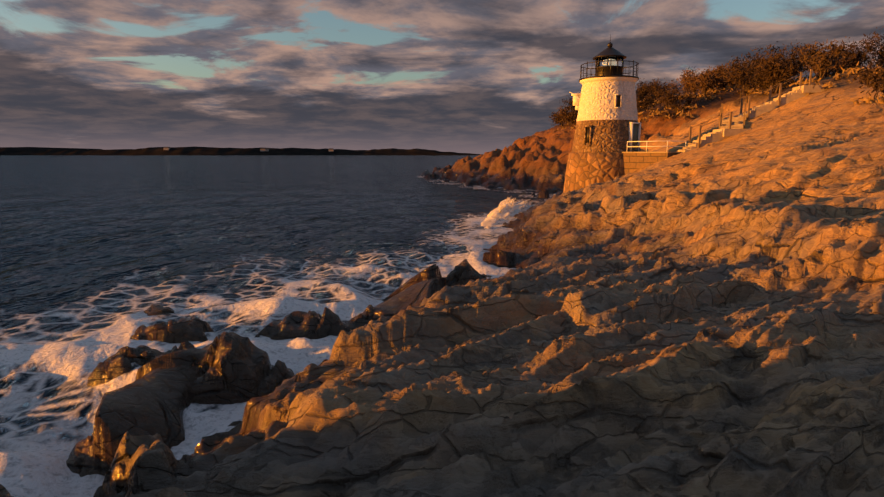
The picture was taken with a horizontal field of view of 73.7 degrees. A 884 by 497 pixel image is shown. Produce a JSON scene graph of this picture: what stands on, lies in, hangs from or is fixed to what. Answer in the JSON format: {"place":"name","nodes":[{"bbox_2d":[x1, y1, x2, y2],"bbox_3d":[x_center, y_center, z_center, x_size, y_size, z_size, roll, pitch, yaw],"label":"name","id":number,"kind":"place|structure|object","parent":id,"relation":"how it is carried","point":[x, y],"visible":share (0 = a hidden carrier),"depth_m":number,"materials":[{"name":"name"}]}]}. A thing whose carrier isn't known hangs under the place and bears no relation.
{"place":"outdoors","nodes":[
{"label":"outdoors","id":0,"kind":"place"},
{"bbox_2d":[0,146,483,154],"bbox_3d":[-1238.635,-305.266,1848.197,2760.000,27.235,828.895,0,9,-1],"label":"shore land","id":1,"kind":"structure","parent":0,"point":[194,150],"depth_m":1699.35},
{"bbox_2d":[163,147,333,151],"bbox_3d":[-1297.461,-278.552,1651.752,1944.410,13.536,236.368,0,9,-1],"label":"shore houses","id":2,"kind":"structure","parent":1,"relation":"on","point":[261,149],"depth_m":1713.15,"materials":[{"name":"grey"}]},
{"bbox_2d":[0,155,556,496],"bbox_3d":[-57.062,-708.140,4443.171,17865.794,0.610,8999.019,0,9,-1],"label":"sea water","id":3,"kind":"structure","parent":0,"point":[100,255],"depth_m":20.37,"materials":[{"name":"blue liquid"}]},
{"bbox_2d":[481,195,516,228],"bbox_3d":[3.284,-2.104,31.760,1.906,1.212,12.856,3,9,16],"label":"wave spray","id":4,"kind":"object","parent":3,"relation":"on","point":[488,222],"visible":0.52,"depth_m":31.21,"materials":[{"name":"white liquid"}]},
{"bbox_2d":[491,201,522,229],"bbox_3d":[3.708,-2.024,31.782,2.185,1.046,12.904,3,9,16],"label":"wave spray","id":5,"kind":"object","parent":3,"relation":"on","point":[504,212],"visible":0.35,"depth_m":31.13,"materials":[{"name":"white liquid"}]},
{"bbox_2d":[499,200,531,229],"bbox_3d":[4.205,-2.022,31.774,2.472,1.044,12.994,3,9,16],"label":"wave spray","id":6,"kind":"object","parent":3,"relation":"on","point":[517,208],"visible":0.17,"depth_m":32.38,"materials":[{"name":"white liquid"}]},
{"bbox_2d":[512,203,539,220],"bbox_3d":[4.627,-1.886,31.783,2.798,0.774,13.091,3,9,16],"label":"wave spray","id":7,"kind":"object","parent":3,"relation":"on","point":[525,209],"depth_m":32.83,"materials":[{"name":"white liquid"}]},
{"bbox_2d":[0,72,883,496],"bbox_3d":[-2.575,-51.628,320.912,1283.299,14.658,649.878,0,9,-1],"label":"coast rock","id":8,"kind":"object","parent":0,"point":[706,320],"visible":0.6,"depth_m":6.56,"materials":[{"name":"brown stone"}]},
{"bbox_2d":[549,111,567,127],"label":"bare shrub","id":9,"kind":"object","parent":8,"relation":"on","point":[558,120],"visible":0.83,"depth_m":89.38,"materials":[{"name":"brown plant"}]},
{"bbox_2d":[558,108,577,125],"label":"bare bush","id":10,"kind":"object","parent":8,"relation":"on","point":[572,116],"visible":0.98,"depth_m":83.01,"materials":[{"name":"brown plant"}]},
{"bbox_2d":[558,95,577,117],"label":"bare shrub","id":11,"kind":"object","parent":8,"relation":"on","point":[570,101],"visible":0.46,"depth_m":84.02,"materials":[{"name":"brown plant"}]},
{"bbox_2d":[563,34,640,192],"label":"lighthouse tower","id":12,"kind":"structure","parent":8,"relation":"on","point":[608,125],"depth_m":40.93,"materials":[{"name":"stone"}]},
{"bbox_2d":[635,78,651,99],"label":"bare shrub","id":13,"kind":"object","parent":8,"relation":"on","point":[641,85],"visible":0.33,"depth_m":84.90,"materials":[{"name":"brown plant"}]},
{"bbox_2d":[636,86,662,116],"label":"bare shrub","id":14,"kind":"object","parent":8,"relation":"on","point":[646,102],"visible":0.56,"depth_m":65.42,"materials":[{"name":"brown plant"}]},
{"bbox_2d":[622,141,685,174],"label":"terrace","id":15,"kind":"structure","parent":8,"relation":"on","point":[634,161],"depth_m":39.42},
{"bbox_2d":[645,78,671,98],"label":"bare shrub","id":16,"kind":"object","parent":8,"relation":"on","point":[651,86],"visible":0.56,"depth_m":77.90,"materials":[{"name":"brown plant"}]},
{"bbox_2d":[646,80,699,115],"bbox_3d":[24.008,-15.522,61.502,4.367,3.843,4.987,-8,12,-40],"label":"bare shrub","id":17,"kind":"object","parent":8,"relation":"on","point":[670,99],"visible":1,"depth_m":61.15,"materials":[{"name":"brown plant"}]},
{"bbox_2d":[662,76,697,94],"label":"bare bush","id":18,"kind":"object","parent":8,"relation":"on","point":[676,88],"visible":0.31,"depth_m":82.08,"materials":[{"name":"brown plant"}]},
{"bbox_2d":[676,66,708,94],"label":"bare bush","id":19,"kind":"object","parent":8,"relation":"on","point":[682,78],"visible":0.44,"depth_m":71.01,"materials":[{"name":"brown plant"}]},
{"bbox_2d":[681,63,727,96],"bbox_3d":[28.676,-18.258,63.704,5.748,3.996,4.211,5,10,26],"label":"bare bush","id":20,"kind":"object","parent":8,"relation":"on","point":[713,81],"visible":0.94,"depth_m":63.37,"materials":[{"name":"brown plant"}]},
{"bbox_2d":[553,61,883,131],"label":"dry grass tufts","id":21,"kind":"object","parent":8,"relation":"on","point":[817,80],"visible":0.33,"depth_m":56.90,"materials":[{"name":"brown plant"}]},
{"bbox_2d":[707,66,735,88],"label":"bare bush","id":22,"kind":"object","parent":8,"relation":"on","point":[725,84],"visible":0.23,"depth_m":71.28,"materials":[{"name":"brown plant"}]},
{"bbox_2d":[715,57,762,96],"bbox_3d":[27.764,-15.787,54.126,5.123,3.818,4.876,5,10,28],"label":"bare shrub","id":23,"kind":"object","parent":8,"relation":"on","point":[739,73],"visible":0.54,"depth_m":53.82,"materials":[{"name":"brown plant"}]},
{"bbox_2d":[721,60,757,89],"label":"bare shrub","id":24,"kind":"object","parent":8,"relation":"on","point":[744,72],"visible":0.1,"depth_m":58.55,"materials":[{"name":"brown plant"}]},
{"bbox_2d":[726,54,767,89],"bbox_3d":[31.696,-18.308,61.158,4.041,3.849,5.261,4,10,22],"label":"bare shrub","id":25,"kind":"object","parent":8,"relation":"on","point":[737,60],"visible":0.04,"depth_m":59.73,"materials":[{"name":"brown plant"}]},
{"bbox_2d":[678,69,828,152],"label":"hill stairs","id":26,"kind":"structure","parent":8,"relation":"on","point":[730,126],"depth_m":40.24,"materials":[{"name":"grey concrete"}]},
{"bbox_2d":[749,64,793,91],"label":"bare shrub","id":27,"kind":"object","parent":8,"relation":"on","point":[760,83],"visible":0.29,"depth_m":50.62,"materials":[{"name":"brown plant"}]},
{"bbox_2d":[744,42,802,82],"bbox_3d":[32.509,-17.759,57.511,5.269,4.574,4.626,-2,9,-12],"label":"bare shrub","id":28,"kind":"object","parent":8,"relation":"on","point":[768,56],"visible":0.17,"depth_m":57.49,"materials":[{"name":"brown plant"}]},
{"bbox_2d":[751,41,812,92],"bbox_3d":[28.112,-14.880,48.596,4.236,4.310,4.456,-6,11,-33],"label":"bare shrub","id":29,"kind":"object","parent":8,"relation":"on","point":[776,68],"visible":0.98,"depth_m":48.21,"materials":[{"name":"brown plant"}]},
{"bbox_2d":[774,39,807,81],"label":"bare shrub","id":30,"kind":"object","parent":8,"relation":"on","point":[795,48],"visible":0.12,"depth_m":58.96,"materials":[{"name":"brown plant"}]},
{"bbox_2d":[793,40,834,77],"bbox_3d":[35.225,-17.504,55.673,4.126,3.693,4.652,0,9,-1],"label":"bare shrub","id":31,"kind":"object","parent":8,"relation":"on","point":[799,56],"visible":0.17,"depth_m":55.15,"materials":[{"name":"brown plant"}]},
{"bbox_2d":[798,36,852,78],"bbox_3d":[29.963,-14.641,46.081,4.022,3.265,3.410,0,9,-1],"label":"bare bush","id":32,"kind":"object","parent":8,"relation":"on","point":[822,57],"visible":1,"depth_m":45.80,"materials":[{"name":"brown plant"}]},
{"bbox_2d":[808,51,855,76],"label":"bare bush","id":33,"kind":"object","parent":8,"relation":"on","point":[843,65],"visible":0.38,"depth_m":50.10,"materials":[{"name":"brown plant"}]},
{"bbox_2d":[822,33,883,69],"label":"bare shrub","id":34,"kind":"object","parent":8,"relation":"on","point":[859,56],"visible":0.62,"depth_m":50.30,"materials":[{"name":"brown plant"}]},
{"bbox_2d":[847,59,883,105],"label":"bare shrub","id":35,"kind":"object","parent":8,"relation":"on","point":[867,78],"visible":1,"depth_m":29.92,"materials":[{"name":"brown plant"}]},
{"bbox_2d":[862,46,883,67],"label":"bare bush","id":36,"kind":"object","parent":8,"relation":"on","point":[870,59],"visible":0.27,"depth_m":55.55,"materials":[{"name":"brown plant"}]},
{"bbox_2d":[863,27,883,66],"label":"bare shrub","id":37,"kind":"object","parent":8,"relation":"on","point":[881,54],"visible":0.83,"depth_m":50.49,"materials":[{"name":"brown plant"}]},
{"bbox_2d":[0,0,883,153],"label":"sky","id":38,"kind":"structure","parent":0,"point":[458,76],"materials":[{"name":"grey"}]}
]}

